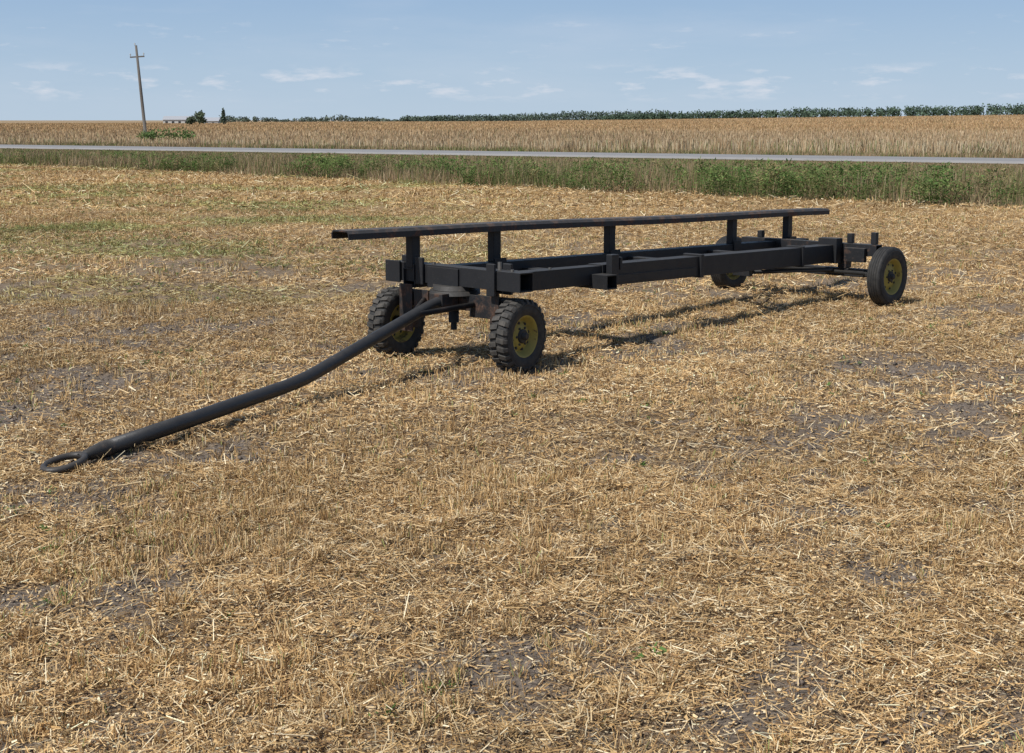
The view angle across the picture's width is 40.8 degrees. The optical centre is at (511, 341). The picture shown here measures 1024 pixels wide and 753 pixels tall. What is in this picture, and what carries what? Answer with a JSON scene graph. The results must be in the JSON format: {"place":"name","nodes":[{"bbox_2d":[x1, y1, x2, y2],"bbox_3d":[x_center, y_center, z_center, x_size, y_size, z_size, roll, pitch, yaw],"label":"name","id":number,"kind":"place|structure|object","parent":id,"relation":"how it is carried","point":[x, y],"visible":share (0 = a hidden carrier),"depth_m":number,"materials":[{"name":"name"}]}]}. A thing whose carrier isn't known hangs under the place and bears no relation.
{"place":"outdoors","nodes":[
{"label":"outdoors","id":0,"kind":"place"},
{"bbox_2d":[205,117,220,120],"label":"roof","id":1,"kind":"structure","parent":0,"point":[213,118],"depth_m":653.87,"materials":[{"name":"metal"}]},
{"bbox_2d":[0,115,1023,752],"bbox_3d":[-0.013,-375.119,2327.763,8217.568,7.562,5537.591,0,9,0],"label":"ground","id":2,"kind":"structure","parent":0,"point":[748,719],"depth_m":9.86,"materials":[{"name":"brown soil"}]},
{"bbox_2d":[39,451,88,473],"bbox_3d":[-2.958,0.805,9.106,0.264,0.088,0.348,8,12,41],"label":"hitch ring","id":3,"kind":"object","parent":2,"relation":"on","point":[83,457],"visible":0.97,"depth_m":9.09,"materials":[{"name":"metal"}]},
{"bbox_2d":[76,439,116,460],"bbox_3d":[-2.822,0.746,9.332,0.114,0.115,0.288,5,11,30],"label":"drawbar nose","id":4,"kind":"object","parent":2,"relation":"on","point":[104,448],"visible":0.86,"depth_m":9.34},
{"bbox_2d":[130,43,147,140],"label":"utility pole","id":5,"kind":"object","parent":2,"relation":"on","point":[141,94],"visible":0.97,"depth_m":144.53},
{"bbox_2d":[136,126,196,141],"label":"bush","id":6,"kind":"object","parent":2,"relation":"on","point":[150,135],"visible":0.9,"depth_m":144.21,"materials":[{"name":"green plant"}]},
{"bbox_2d":[163,120,185,123],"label":"walls","id":7,"kind":"structure","parent":2,"relation":"on","point":[176,121],"depth_m":632.03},
{"bbox_2d":[162,116,191,119],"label":"roof","id":8,"kind":"structure","parent":7,"relation":"on","point":[175,117],"depth_m":633.68,"materials":[{"name":"metal"}]},
{"bbox_2d":[186,115,196,124],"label":"deciduous tree","id":9,"kind":"object","parent":2,"relation":"on","point":[190,120],"visible":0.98,"depth_m":504.76,"materials":[{"name":"green plant"}]},
{"bbox_2d":[193,110,206,124],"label":"deciduous tree","id":10,"kind":"object","parent":2,"relation":"on","point":[199,116],"visible":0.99,"depth_m":497.79,"materials":[{"name":"green plant"}]},
{"bbox_2d":[219,107,226,123],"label":"conifer tree","id":11,"kind":"object","parent":2,"relation":"on","point":[222,119],"visible":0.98,"depth_m":501.05,"materials":[{"name":"green plant"}]},
{"bbox_2d":[110,297,440,453],"bbox_3d":[-1.650,0.150,11.261,0.112,0.676,4.404,5,11,30],"label":"drawbar pipe","id":12,"kind":"object","parent":2,"relation":"on","point":[156,431],"visible":0.91,"depth_m":10.76,"materials":[{"name":"metal"}]},
{"bbox_2d":[415,297,425,307],"bbox_3d":[-0.869,-0.322,12.875,0.052,0.094,0.654,1,9,5],"label":"yoke arm","id":13,"kind":"object","parent":12,"relation":"attached to","point":[422,300],"visible":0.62,"depth_m":13.00},
{"bbox_2d":[429,293,457,306],"bbox_3d":[-0.639,-0.394,12.925,0.170,0.120,0.220,8,12,41],"label":"clevis","id":14,"kind":"object","parent":12,"relation":"on","point":[446,300],"visible":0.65,"depth_m":12.85,"materials":[{"name":"metal"}]},
{"bbox_2d":[420,302,474,316],"bbox_3d":[-0.605,-0.291,12.680,0.600,0.094,0.052,-6,11,-33],"label":"yoke arm","id":15,"kind":"object","parent":12,"relation":"attached to","point":[447,309],"visible":1,"depth_m":12.66},
{"bbox_2d":[219,114,444,121],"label":"tree line","id":16,"kind":"object","parent":2,"relation":"on","point":[305,119],"visible":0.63,"depth_m":1240.95,"materials":[{"name":"green plant"}]},
{"bbox_2d":[367,286,424,356],"bbox_3d":[-1.138,-0.189,13.571,0.204,0.689,0.689,7,11,36],"label":"front far wheel","id":17,"kind":"object","parent":2,"relation":"on","point":[384,308],"visible":0.67,"depth_m":13.40,"materials":[{"name":"rubber"}]},
{"bbox_3d":[-1.060,-0.189,13.514,0.197,0.062,0.081,8,12,41],"label":"spindle","id":18,"kind":"object","parent":17,"relation":"attached to","visible":0},
{"bbox_2d":[413,305,420,327],"bbox_3d":[-0.983,-0.248,13.447,0.100,0.228,0.180,7,11,36],"label":"axle plate","id":19,"kind":"object","parent":18,"relation":"on","point":[416,323],"visible":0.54,"depth_m":13.45,"materials":[{"name":"metal"}]},
{"bbox_2d":[413,289,508,310],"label":"front axle beam","id":20,"kind":"structure","parent":19,"relation":"on","point":[463,299],"depth_m":12.94,"materials":[{"name":"metal"}]},
{"bbox_2d":[414,289,428,307],"bbox_3d":[-0.869,-0.386,13.223,0.180,0.210,0.015,7,11,36],"label":"axle gusset","id":21,"kind":"object","parent":20,"relation":"attached to","point":[419,295],"visible":0.49,"depth_m":13.22,"materials":[{"name":"metal"}]},
{"bbox_2d":[449,310,458,322],"bbox_3d":[-0.553,-0.250,13.101,0.100,0.140,0.098,8,12,41],"label":"king pin","id":22,"kind":"object","parent":20,"relation":"attached to","point":[453,316],"visible":0.66,"depth_m":13.06,"materials":[{"name":"metal"}]},
{"bbox_2d":[451,323,456,329],"bbox_3d":[-0.553,-0.146,13.118,0.060,0.070,0.060,8,12,41],"label":"king pin tip","id":23,"kind":"object","parent":22,"relation":"attached to","point":[453,326],"visible":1,"depth_m":13.09,"materials":[{"name":"black metal"}]},
{"bbox_2d":[430,288,479,296],"bbox_3d":[-0.540,-0.471,13.081,0.480,0.040,0.480,8,12,41],"label":"turntable","id":24,"kind":"object","parent":20,"relation":"on","point":[464,293],"visible":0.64,"depth_m":12.88,"materials":[{"name":"black paint"}]},
{"bbox_2d":[433,284,476,291],"bbox_3d":[-0.540,-0.516,13.073,0.420,0.045,0.420,8,12,41],"label":"turntable top","id":25,"kind":"object","parent":24,"relation":"on","point":[437,287],"visible":0.6,"depth_m":12.89,"materials":[{"name":"grey metal"}]},
{"bbox_2d":[400,260,532,292],"bbox_3d":[-0.506,-0.618,13.020,1.700,0.183,0.190,8,12,41],"label":"front crossbeam","id":26,"kind":"object","parent":24,"relation":"on","point":[506,280],"visible":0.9,"depth_m":12.69,"materials":[{"name":"black metal"}]},
{"bbox_2d":[385,259,400,281],"bbox_3d":[-1.158,-0.687,13.438,0.200,0.210,0.025,8,12,41],"label":"front end plate","id":27,"kind":"object","parent":26,"relation":"attached to","point":[392,270],"visible":1,"depth_m":13.42,"materials":[{"name":"black paint"}]},
{"bbox_2d":[399,283,412,331],"bbox_3d":[-1.022,-0.327,13.328,0.160,0.460,0.015,7,11,36],"label":"hanger","id":28,"kind":"object","parent":26,"relation":"hanging from","point":[406,297],"visible":0.86,"depth_m":13.31,"materials":[{"name":"metal"}]},
{"bbox_2d":[406,236,419,267],"bbox_3d":[-0.955,-0.890,13.302,0.090,0.369,0.110,8,12,41],"label":"rail post","id":29,"kind":"object","parent":26,"relation":"on","point":[412,247],"visible":0.56,"depth_m":13.27,"materials":[{"name":"black metal"}]},
{"bbox_2d":[331,208,829,239],"bbox_3d":[1.377,-1.391,15.906,0.240,0.301,8.920,8,12,41],"label":"top rail","id":30,"kind":"object","parent":29,"relation":"on","point":[399,231],"visible":1,"depth_m":14.71,"materials":[{"name":"metal"}]},
{"bbox_2d":[413,264,414,279],"bbox_3d":[-0.888,-0.670,13.278,0.013,0.154,0.170,8,12,41],"label":"post gusset","id":31,"kind":"object","parent":26,"relation":"attached to","point":[413,271],"visible":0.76,"depth_m":13.22,"materials":[{"name":"black paint"}]},
{"bbox_2d":[415,257,424,284],"bbox_3d":[-0.882,-0.672,13.191,0.100,0.260,0.030,8,12,41],"label":"front bracket","id":32,"kind":"object","parent":26,"relation":"attached to","point":[419,270],"visible":1,"depth_m":13.17,"materials":[{"name":"black metal"}]},
{"bbox_2d":[427,266,458,287],"bbox_3d":[-0.651,-0.592,13.010,0.400,0.200,0.017,8,12,41],"label":"front plate","id":33,"kind":"object","parent":26,"relation":"attached to","point":[443,276],"visible":0.97,"depth_m":13.00,"materials":[{"name":"black paint"}]},
{"bbox_2d":[486,263,495,296],"bbox_3d":[-0.191,-0.556,12.594,0.100,0.300,0.030,8,12,41],"label":"front bracket","id":34,"kind":"object","parent":26,"relation":"attached to","point":[490,280],"visible":1,"depth_m":12.58,"materials":[{"name":"black metal"}]},
{"bbox_2d":[490,292,498,324],"bbox_3d":[-0.161,-0.295,12.691,0.100,0.320,0.015,7,11,36],"label":"hanger","id":35,"kind":"object","parent":26,"relation":"hanging from","point":[494,304],"visible":0.56,"depth_m":12.68,"materials":[{"name":"metal"}]},
{"bbox_2d":[498,262,501,269],"bbox_3d":[-0.112,-0.686,12.665,0.040,0.080,0.038,8,12,41],"label":"bolt","id":36,"kind":"object","parent":26,"relation":"on","point":[499,265],"visible":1,"depth_m":12.65,"materials":[{"name":"metal"}]},
{"bbox_2d":[503,263,512,294],"bbox_3d":[-0.038,-0.573,12.768,0.100,0.290,0.035,8,12,41],"label":"front bracket","id":37,"kind":"object","parent":26,"relation":"attached to","point":[506,266],"visible":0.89,"depth_m":12.75,"materials":[{"name":"black metal"}]},
{"bbox_2d":[403,238,808,287],"bbox_3d":[1.506,-0.967,16.122,0.160,0.378,7.570,8,12,41],"label":"longeron","id":38,"kind":"object","parent":26,"relation":"on","point":[560,261],"visible":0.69,"depth_m":15.44,"materials":[{"name":"black paint"}]},
{"bbox_2d":[488,231,500,261],"bbox_3d":[-0.182,-1.000,14.174,0.090,0.369,0.110,8,12,41],"label":"rail post","id":39,"kind":"object","parent":38,"relation":"on","point":[494,245],"visible":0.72,"depth_m":14.14,"materials":[{"name":"black metal"}]},
{"bbox_2d":[495,257,506,268],"bbox_3d":[-0.116,-0.779,14.150,0.013,0.154,0.170,8,12,41],"label":"post gusset","id":40,"kind":"object","parent":38,"relation":"attached to","point":[502,260],"visible":0.45,"depth_m":14.13,"materials":[{"name":"black paint"}]},
{"bbox_2d":[522,267,616,289],"bbox_3d":[0.581,-0.645,14.124,1.115,0.149,0.170,8,12,41],"label":"crossbeam","id":41,"kind":"object","parent":38,"relation":"attached to","point":[603,281],"visible":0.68,"depth_m":13.81,"materials":[{"name":"black metal"}]},
{"bbox_2d":[496,265,601,293],"bbox_3d":[0.343,-0.607,13.432,0.160,0.224,1.520,8,12,41],"label":"longeron front","id":42,"kind":"object","parent":41,"relation":"on","point":[560,277],"visible":0.5,"depth_m":13.50,"materials":[{"name":"black paint"}]},
{"bbox_2d":[604,226,615,252],"bbox_3d":[1.106,-1.183,15.628,0.090,0.369,0.110,8,12,41],"label":"rail post","id":43,"kind":"object","parent":38,"relation":"on","point":[609,238],"visible":0.76,"depth_m":15.59,"materials":[{"name":"black metal"}]},
{"bbox_2d":[611,249,620,256],"bbox_3d":[1.173,-0.962,15.604,0.013,0.154,0.170,8,12,41],"label":"post gusset","id":44,"kind":"object","parent":38,"relation":"attached to","point":[616,251],"visible":0.49,"depth_m":15.60,"materials":[{"name":"black paint"}]},
{"bbox_2d":[628,256,652,259],"bbox_3d":[1.637,-0.877,15.594,0.735,0.123,0.120,8,12,41],"label":"cross member","id":45,"kind":"object","parent":38,"relation":"attached to","point":[634,257],"visible":0.2,"depth_m":15.71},
{"bbox_2d":[588,244,832,284],"bbox_3d":[2.441,-0.898,15.799,0.190,0.343,4.830,8,12,41],"label":"longeron","id":46,"kind":"object","parent":38,"relation":"attached to","point":[740,261],"visible":0.75,"depth_m":15.77,"materials":[{"name":"black paint"}]},
{"bbox_2d":[606,254,618,283],"bbox_3d":[1.018,-0.730,13.971,0.075,0.303,0.120,8,12,41],"label":"stake","id":47,"kind":"object","parent":46,"relation":"on","point":[612,263],"visible":0.77,"depth_m":13.93,"materials":[{"name":"black paint"}]},
{"bbox_2d":[619,257,621,269],"bbox_3d":[1.068,-0.796,14.051,0.120,0.131,0.040,8,12,41],"label":"stake plate","id":48,"kind":"object","parent":47,"relation":"attached to","point":[620,263],"visible":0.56,"depth_m":14.01,"materials":[{"name":"black metal"}]},
{"bbox_2d":[619,267,696,281],"bbox_3d":[1.553,-0.706,14.652,0.010,0.117,1.450,8,12,41],"label":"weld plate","id":49,"kind":"object","parent":46,"relation":"attached to","point":[655,274],"visible":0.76,"depth_m":14.63,"materials":[{"name":"black paint"}]},
{"bbox_2d":[683,253,703,277],"bbox_3d":[2.017,-0.842,15.316,0.245,0.261,0.060,8,12,41],"label":"collar plate","id":50,"kind":"object","parent":46,"relation":"attached to","point":[701,265],"visible":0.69,"depth_m":15.23,"materials":[{"name":"black paint"}]},
{"bbox_2d":[786,245,804,266],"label":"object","id":51,"kind":"object","parent":46,"relation":"attached to","point":[802,254],"visible":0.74,"depth_m":16.90,"materials":[{"name":"black paint"}]},
{"bbox_2d":[708,250,731,252],"bbox_3d":[2.727,-1.032,16.824,0.735,0.123,0.120,8,12,41],"label":"cross member","id":52,"kind":"object","parent":38,"relation":"attached to","point":[714,251],"visible":0.2,"depth_m":16.95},
{"bbox_2d":[726,220,736,243],"bbox_3d":[2.797,-1.423,17.535,0.090,0.369,0.110,8,12,41],"label":"rail post","id":53,"kind":"object","parent":38,"relation":"on","point":[731,238],"visible":0.76,"depth_m":17.50,"materials":[{"name":"black metal"}]},
{"bbox_2d":[733,240,741,250],"bbox_3d":[2.864,-1.203,17.512,0.013,0.154,0.170,8,12,41],"label":"post gusset","id":54,"kind":"object","parent":38,"relation":"attached to","point":[737,245],"visible":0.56,"depth_m":17.50,"materials":[{"name":"black paint"}]},
{"bbox_2d":[782,216,792,238],"bbox_3d":[3.709,-1.552,18.564,0.090,0.369,0.110,8,12,41],"label":"rail post","id":55,"kind":"object","parent":38,"relation":"on","point":[787,228],"visible":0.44,"depth_m":18.53,"materials":[{"name":"black metal"}]},
{"bbox_2d":[741,236,881,255],"bbox_3d":[3.879,-1.240,17.990,1.970,0.149,0.160,8,12,41],"label":"bolster","id":56,"kind":"object","parent":38,"relation":"on","point":[871,248],"visible":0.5,"depth_m":17.99,"materials":[{"name":"black paint"}]},
{"bbox_2d":[757,230,764,236],"bbox_3d":[3.334,-1.438,18.458,0.070,0.094,0.080,8,12,41],"label":"bolster stake","id":57,"kind":"object","parent":56,"relation":"on","point":[760,233],"visible":1,"depth_m":18.43,"materials":[{"name":"black paint"}]},
{"bbox_2d":[818,237,842,263],"bbox_3d":[4.064,-1.161,17.609,0.260,0.324,0.160,8,12,41],"label":"cap","id":58,"kind":"object","parent":56,"relation":"attached to","point":[836,243],"visible":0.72,"depth_m":17.51,"materials":[{"name":"black paint"}]},
{"bbox_2d":[847,233,854,242],"bbox_3d":[4.325,-1.314,17.594,0.070,0.124,0.080,8,12,41],"label":"bolster stake","id":59,"kind":"object","parent":56,"relation":"on","point":[850,237],"visible":1,"depth_m":17.57,"materials":[{"name":"black paint"}]},
{"bbox_2d":[844,247,866,262],"bbox_3d":[4.343,-1.091,17.436,0.280,0.182,0.075,8,12,41],"label":"bolster bracket","id":60,"kind":"object","parent":56,"relation":"attached to","point":[852,254],"visible":1,"depth_m":17.39,"materials":[{"name":"black metal"}]},
{"bbox_2d":[871,232,878,244],"bbox_3d":[4.573,-1.294,17.377,0.070,0.154,0.080,8,12,41],"label":"bolster stake","id":61,"kind":"object","parent":56,"relation":"on","point":[874,238],"visible":1,"depth_m":17.35,"materials":[{"name":"black paint"}]},
{"bbox_2d":[469,295,489,318],"bbox_3d":[-0.297,-0.319,12.807,0.240,0.210,0.015,7,11,36],"label":"axle gusset","id":62,"kind":"object","parent":20,"relation":"attached to","point":[481,309],"visible":1,"depth_m":12.79,"materials":[{"name":"black paint"}]},
{"bbox_2d":[0,162,1023,752],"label":"straw stubble","id":63,"kind":"object","parent":2,"relation":"on","point":[506,484],"visible":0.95,"depth_m":8.31,"materials":[{"name":"beige plant"}]},
{"bbox_2d":[0,149,1023,206],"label":"roadside weeds","id":64,"kind":"object","parent":2,"relation":"on","point":[787,177],"visible":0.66,"depth_m":44.64,"materials":[{"name":"green plant"}]},
{"bbox_2d":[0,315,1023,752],"bbox_3d":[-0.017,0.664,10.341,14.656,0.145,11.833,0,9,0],"label":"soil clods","id":65,"kind":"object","parent":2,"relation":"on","point":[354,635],"visible":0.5,"depth_m":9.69,"materials":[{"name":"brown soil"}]},
{"bbox_2d":[0,170,1023,729],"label":"field weeds","id":66,"kind":"object","parent":2,"relation":"on","point":[60,232],"visible":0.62,"depth_m":25.05,"materials":[{"name":"plant"}]},
{"bbox_2d":[18,148,1012,163],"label":"road shoulder","id":67,"kind":"object","parent":2,"relation":"on","point":[556,156],"visible":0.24,"depth_m":83.99},
{"bbox_2d":[489,298,546,373],"bbox_3d":[0.058,-0.049,12.703,0.204,0.689,0.689,7,11,36],"label":"wheel","id":68,"kind":"object","parent":2,"relation":"on","point":[517,334],"visible":0.99,"depth_m":12.60,"materials":[{"name":"rubber"}]},
{"bbox_2d":[400,109,671,120],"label":"tree line","id":69,"kind":"object","parent":2,"relation":"on","point":[553,116],"visible":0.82,"depth_m":1137.83,"materials":[{"name":"green plant"}]},
{"bbox_2d":[711,236,746,288],"bbox_3d":[2.984,-1.071,18.883,0.194,0.744,0.744,9,13,44],"label":"wheel","id":70,"kind":"object","parent":2,"relation":"on","point":[727,279],"visible":0.31,"depth_m":18.76,"materials":[{"name":"rubber"}]},
{"bbox_3d":[3.853,-0.945,18.061,2.400,0.090,0.090,8,12,41],"label":"rear axle","id":71,"kind":"object","parent":70,"relation":"attached to","visible":0},
{"bbox_2d":[838,254,850,267],"bbox_3d":[4.266,-1.027,17.680,0.120,0.170,0.140,8,12,41],"label":"axle stand","id":72,"kind":"object","parent":71,"relation":"on","point":[844,264],"visible":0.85,"depth_m":17.62,"materials":[{"name":"black paint"}]},
{"bbox_2d":[597,102,1023,119],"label":"tree line","id":73,"kind":"object","parent":2,"relation":"on","point":[907,111],"visible":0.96,"depth_m":873.77,"materials":[{"name":"green plant"}]},
{"bbox_2d":[867,246,906,305],"bbox_3d":[4.700,-0.811,17.260,0.194,0.744,0.744,9,13,44],"label":"wheel","id":74,"kind":"object","parent":2,"relation":"on","point":[887,276],"visible":0.99,"depth_m":17.14,"materials":[{"name":"rubber"}]},
{"bbox_2d":[0,114,1023,155],"bbox_3d":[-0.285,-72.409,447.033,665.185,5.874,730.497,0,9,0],"label":"dry crop field","id":75,"kind":"structure","parent":0,"point":[851,135],"depth_m":182.39,"materials":[{"name":"beige plant"}]},
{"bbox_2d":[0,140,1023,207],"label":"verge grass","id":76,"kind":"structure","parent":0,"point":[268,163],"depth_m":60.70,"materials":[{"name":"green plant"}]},
{"bbox_2d":[0,144,1023,163],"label":"road","id":77,"kind":"structure","parent":0,"point":[766,157],"depth_m":88.16,"materials":[{"name":"grey asphalt"}]},
{"bbox_2d":[0,0,1023,119],"label":"sky","id":78,"kind":"structure","parent":0,"point":[60,59],"materials":[{"name":"blue"}]},
{"bbox_2d":[733,271,751,275],"bbox_3d":[2.756,-0.882,16.471,0.240,0.200,0.060,8,12,41],"label":"reach rod hanger","id":79,"kind":"object","parent":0,"point":[747,273],"visible":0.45,"depth_m":16.43,"materials":[{"name":"black metal"}]},
{"bbox_2d":[765,265,867,276],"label":"axle beam","id":80,"kind":"structure","parent":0,"point":[837,268],"depth_m":17.72,"materials":[{"name":"black metal"}]},
{"bbox_3d":[3.010,-1.052,18.606,0.040,0.040,0.280,8,12,41],"label":"steering arm","id":81,"kind":"object","parent":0,"visible":0},
{"bbox_2d":[779,267,866,274],"bbox_3d":[3.688,-0.945,17.871,2.000,0.042,0.045,8,12,41],"label":"tie rod","id":82,"kind":"object","parent":81,"relation":"attached to","point":[848,272],"visible":0.25,"depth_m":17.44,"materials":[{"name":"metal"}]},
{"bbox_2d":[752,267,832,273],"bbox_3d":[3.428,-0.867,17.009,0.299,0.127,1.667,8,12,41],"label":"reach rod","id":83,"kind":"object","parent":82,"relation":"attached to","point":[769,271],"visible":0.91,"depth_m":17.00,"materials":[{"name":"black paint"}]}
]}

